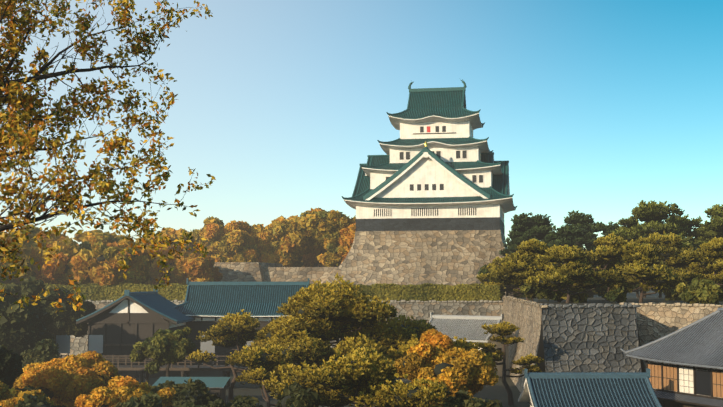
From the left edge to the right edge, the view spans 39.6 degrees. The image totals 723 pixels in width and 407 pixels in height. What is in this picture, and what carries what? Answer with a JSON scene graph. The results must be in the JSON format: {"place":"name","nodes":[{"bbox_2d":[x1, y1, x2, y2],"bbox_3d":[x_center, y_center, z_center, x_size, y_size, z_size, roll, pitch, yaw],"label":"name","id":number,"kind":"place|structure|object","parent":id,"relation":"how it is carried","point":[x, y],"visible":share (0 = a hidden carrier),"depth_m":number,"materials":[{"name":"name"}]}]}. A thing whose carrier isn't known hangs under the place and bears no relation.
{"place":"outdoors","nodes":[
{"label":"outdoors","id":0,"kind":"place"},
{"bbox_2d":[133,317,545,406],"bbox_3d":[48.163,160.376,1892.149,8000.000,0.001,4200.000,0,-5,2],"label":"ground","id":1,"kind":"structure","parent":0,"point":[497,391],"depth_m":108.59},
{"bbox_2d":[0,344,23,387],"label":"tree","id":2,"kind":"object","parent":1,"relation":"on","point":[11,366],"visible":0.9,"depth_m":68.61,"materials":[{"name":"green plant"}]},
{"bbox_2d":[0,287,53,355],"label":"tree","id":3,"kind":"object","parent":1,"relation":"on","point":[23,329],"visible":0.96,"depth_m":106.37,"materials":[{"name":"green plant"}]},
{"bbox_2d":[0,381,54,406],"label":"autumn tree","id":4,"kind":"object","parent":1,"relation":"on","point":[6,393],"visible":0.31,"depth_m":63.34,"materials":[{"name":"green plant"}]},
{"bbox_2d":[4,276,71,302],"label":"tree","id":5,"kind":"object","parent":1,"relation":"on","point":[31,286],"visible":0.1,"depth_m":130.73,"materials":[{"name":"green plant"}]},
{"bbox_2d":[12,351,121,406],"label":"autumn tree","id":6,"kind":"object","parent":1,"relation":"on","point":[67,381],"visible":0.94,"depth_m":77.18,"materials":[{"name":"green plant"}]},
{"bbox_2d":[39,288,95,356],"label":"tree","id":7,"kind":"object","parent":1,"relation":"on","point":[64,322],"visible":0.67,"depth_m":125.65,"materials":[{"name":"green plant"}]},
{"bbox_2d":[0,0,215,317],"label":"tree","id":8,"kind":"object","parent":1,"relation":"on","point":[14,134],"visible":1,"depth_m":24.03,"materials":[{"name":"orange plant"}]},
{"bbox_2d":[74,376,177,406],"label":"autumn tree","id":9,"kind":"object","parent":1,"relation":"on","point":[122,389],"visible":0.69,"depth_m":67.86,"materials":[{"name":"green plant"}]},
{"bbox_2d":[24,335,253,401],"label":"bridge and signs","id":10,"kind":"structure","parent":1,"relation":"on","point":[217,385],"depth_m":108.16,"materials":[{"name":"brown wood"}]},
{"bbox_2d":[128,326,195,376],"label":"tree","id":11,"kind":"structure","parent":1,"relation":"on","point":[161,348],"depth_m":102.07,"materials":[{"name":"green plant"}]},
{"bbox_2d":[76,278,308,377],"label":"gatehouse","id":12,"kind":"object","parent":1,"relation":"on","point":[125,323],"visible":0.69,"depth_m":130.68,"materials":[{"name":"tile"}]},
{"bbox_2d":[186,309,286,398],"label":"pine","id":13,"kind":"object","parent":1,"relation":"on","point":[229,331],"visible":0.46,"depth_m":97.95,"materials":[{"name":"green plant"}]},
{"bbox_2d":[0,338,502,406],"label":"planting","id":14,"kind":"object","parent":1,"relation":"on","point":[190,393],"visible":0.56,"depth_m":64.37,"materials":[{"name":"green plant"}]},
{"bbox_2d":[231,344,306,406],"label":"pine","id":15,"kind":"object","parent":1,"relation":"on","point":[262,363],"visible":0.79,"depth_m":76.83,"materials":[{"name":"green plant"}]},
{"bbox_2d":[262,347,452,406],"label":"pine","id":16,"kind":"object","parent":1,"relation":"on","point":[362,377],"visible":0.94,"depth_m":64.52,"materials":[{"name":"green plant"}]},
{"bbox_2d":[254,273,479,406],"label":"pine","id":17,"kind":"object","parent":1,"relation":"on","point":[313,324],"visible":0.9,"depth_m":83.49,"materials":[{"name":"green plant"}]},
{"bbox_2d":[60,290,722,391],"bbox_3d":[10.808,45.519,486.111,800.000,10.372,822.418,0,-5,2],"label":"stone terraces","id":18,"kind":"object","parent":1,"relation":"on","point":[595,333],"visible":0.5,"depth_m":103.44,"materials":[{"name":"grey stone"}]},
{"bbox_2d":[0,232,38,284],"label":"tree","id":19,"kind":"object","parent":18,"relation":"on","point":[26,257],"visible":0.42,"depth_m":167.09,"materials":[{"name":"orange plant"}]},
{"bbox_2d":[9,224,66,241],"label":"tree","id":20,"kind":"object","parent":18,"relation":"on","point":[36,231],"visible":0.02,"depth_m":184.03,"materials":[{"name":"orange plant"}]},
{"bbox_2d":[28,236,92,284],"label":"tree","id":21,"kind":"object","parent":18,"relation":"on","point":[54,273],"visible":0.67,"depth_m":170.97,"materials":[{"name":"orange plant"}]},
{"bbox_2d":[72,229,135,284],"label":"tree","id":22,"kind":"object","parent":18,"relation":"on","point":[95,236],"visible":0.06,"depth_m":189.65,"materials":[{"name":"orange plant"}]},
{"bbox_2d":[70,238,156,285],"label":"tree","id":23,"kind":"object","parent":18,"relation":"on","point":[98,263],"visible":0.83,"depth_m":167.97,"materials":[{"name":"orange plant"}]},
{"bbox_2d":[135,237,167,249],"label":"tree","id":24,"kind":"object","parent":18,"relation":"on","point":[147,239],"visible":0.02,"depth_m":238.20,"materials":[{"name":"orange plant"}]},
{"bbox_2d":[151,247,180,285],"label":"tree","id":25,"kind":"object","parent":18,"relation":"on","point":[154,265],"visible":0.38,"depth_m":201.00,"materials":[{"name":"orange plant"}]},
{"bbox_2d":[149,227,202,254],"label":"tree","id":26,"kind":"object","parent":18,"relation":"on","point":[167,231],"visible":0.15,"depth_m":247.77,"materials":[{"name":"orange plant"}]},
{"bbox_2d":[162,251,222,284],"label":"tree","id":27,"kind":"object","parent":18,"relation":"on","point":[192,267],"visible":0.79,"depth_m":196.54,"materials":[{"name":"orange plant"}]},
{"bbox_2d":[190,229,210,255],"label":"tree","id":28,"kind":"object","parent":18,"relation":"on","point":[195,232],"visible":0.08,"depth_m":258.27,"materials":[{"name":"orange plant"}]},
{"bbox_2d":[207,254,236,261],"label":"tree","id":29,"kind":"object","parent":18,"relation":"on","point":[217,257],"visible":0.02,"depth_m":214.37,"materials":[{"name":"orange plant"}]},
{"bbox_2d":[199,216,261,261],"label":"tree","id":30,"kind":"object","parent":18,"relation":"on","point":[237,241],"visible":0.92,"depth_m":242.32,"materials":[{"name":"orange plant"}]},
{"bbox_2d":[0,283,500,301],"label":"hedge","id":31,"kind":"object","parent":18,"relation":"on","point":[384,292],"visible":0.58,"depth_m":162.13,"materials":[{"name":"green plant"}]},
{"bbox_2d":[251,217,320,266],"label":"tree","id":32,"kind":"object","parent":18,"relation":"on","point":[287,243],"visible":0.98,"depth_m":247.79,"materials":[{"name":"orange plant"}]},
{"bbox_2d":[279,207,338,266],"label":"tree","id":33,"kind":"object","parent":18,"relation":"on","point":[310,260],"visible":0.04,"depth_m":260.25,"materials":[{"name":"orange plant"}]},
{"bbox_2d":[298,210,355,266],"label":"tree","id":34,"kind":"object","parent":18,"relation":"on","point":[326,227],"visible":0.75,"depth_m":242.35,"materials":[{"name":"orange plant"}]},
{"bbox_2d":[337,221,355,264],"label":"tree","id":35,"kind":"object","parent":18,"relation":"on","point":[346,240],"visible":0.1,"depth_m":239.64,"materials":[{"name":"orange plant"}]},
{"bbox_2d":[213,78,516,298],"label":"castle keep","id":36,"kind":"structure","parent":18,"relation":"on","point":[430,200],"depth_m":200.26,"materials":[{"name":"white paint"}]},
{"bbox_2d":[476,254,523,295],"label":"pine tree","id":37,"kind":"object","parent":18,"relation":"on","point":[482,277],"visible":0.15,"depth_m":165.64,"materials":[{"name":"green plant"}]},
{"bbox_2d":[499,212,553,256],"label":"pine","id":38,"kind":"object","parent":18,"relation":"on","point":[524,227],"visible":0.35,"depth_m":184.35,"materials":[{"name":"green plant"}]},
{"bbox_2d":[487,238,574,300],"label":"pine tree","id":39,"kind":"object","parent":18,"relation":"on","point":[522,265],"visible":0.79,"depth_m":125.44,"materials":[{"name":"green plant"}]},
{"bbox_2d":[542,224,587,263],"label":"pine","id":40,"kind":"object","parent":18,"relation":"on","point":[562,236],"visible":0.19,"depth_m":174.37,"materials":[{"name":"green plant"}]},
{"bbox_2d":[525,245,624,302],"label":"pine tree","id":41,"kind":"object","parent":18,"relation":"on","point":[578,270],"visible":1,"depth_m":117.30,"materials":[{"name":"green plant"}]},
{"bbox_2d":[559,210,597,250],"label":"pine","id":42,"kind":"object","parent":18,"relation":"on","point":[576,218],"visible":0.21,"depth_m":187.24,"materials":[{"name":"green plant"}]},
{"bbox_2d":[478,261,688,300],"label":"understory","id":43,"kind":"object","parent":18,"relation":"on","point":[502,293],"depth_m":168.40,"materials":[{"name":"green plant"}]},
{"bbox_2d":[584,221,623,269],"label":"pine","id":44,"kind":"object","parent":18,"relation":"on","point":[604,228],"visible":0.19,"depth_m":179.13,"materials":[{"name":"green plant"}]},
{"bbox_2d":[583,232,649,300],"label":"pine tree","id":45,"kind":"object","parent":18,"relation":"on","point":[608,252],"visible":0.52,"depth_m":131.87,"materials":[{"name":"green plant"}]},
{"bbox_2d":[520,277,722,304],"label":"shrubs","id":46,"kind":"object","parent":18,"relation":"on","point":[706,291],"visible":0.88,"depth_m":118.59,"materials":[{"name":"green plant"}]},
{"bbox_2d":[607,241,689,302],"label":"tree","id":47,"kind":"object","parent":18,"relation":"on","point":[642,259],"visible":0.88,"depth_m":118.95,"materials":[{"name":"green plant"}]},
{"bbox_2d":[607,200,696,297],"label":"pine","id":48,"kind":"object","parent":18,"relation":"on","point":[652,215],"visible":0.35,"depth_m":169.47,"materials":[{"name":"green plant"}]},
{"bbox_2d":[636,231,698,284],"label":"tree","id":49,"kind":"object","parent":18,"relation":"on","point":[674,246],"visible":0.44,"depth_m":136.71,"materials":[{"name":"green plant"}]},
{"bbox_2d":[662,214,711,247],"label":"pine","id":50,"kind":"object","parent":18,"relation":"on","point":[688,226],"visible":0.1,"depth_m":176.18,"materials":[{"name":"green plant"}]},
{"bbox_2d":[678,237,722,287],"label":"tree","id":51,"kind":"object","parent":18,"relation":"on","point":[709,259],"visible":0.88,"depth_m":125.70,"materials":[{"name":"green plant"}]},
{"bbox_2d":[698,204,722,247],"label":"pine","id":52,"kind":"object","parent":18,"relation":"on","point":[714,226],"visible":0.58,"depth_m":168.62,"materials":[{"name":"green plant"}]},
{"bbox_2d":[392,328,498,406],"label":"autumn tree","id":53,"kind":"object","parent":1,"relation":"on","point":[436,355],"visible":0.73,"depth_m":78.47,"materials":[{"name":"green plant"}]},
{"bbox_2d":[429,312,516,376],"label":"building","id":54,"kind":"structure","parent":1,"relation":"on","point":[468,327],"depth_m":122.74,"materials":[{"name":"tile"}]},
{"bbox_2d":[475,321,543,404],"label":"pine","id":55,"kind":"object","parent":1,"relation":"on","point":[502,331],"visible":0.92,"depth_m":93.76,"materials":[{"name":"green plant"}]},
{"bbox_2d":[518,368,661,406],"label":"blue-roofed house","id":56,"kind":"structure","parent":1,"relation":"on","point":[587,389],"depth_m":78.89,"materials":[{"name":"tile"}]},
{"bbox_2d":[620,308,722,406],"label":"townhouse","id":57,"kind":"structure","parent":1,"relation":"on","point":[684,365],"depth_m":81.72,"materials":[{"name":"grey tile"}]},
{"bbox_2d":[0,0,722,248],"label":"sky","id":58,"kind":"structure","parent":0,"point":[597,108],"materials":[{"name":"blue"}]}
]}

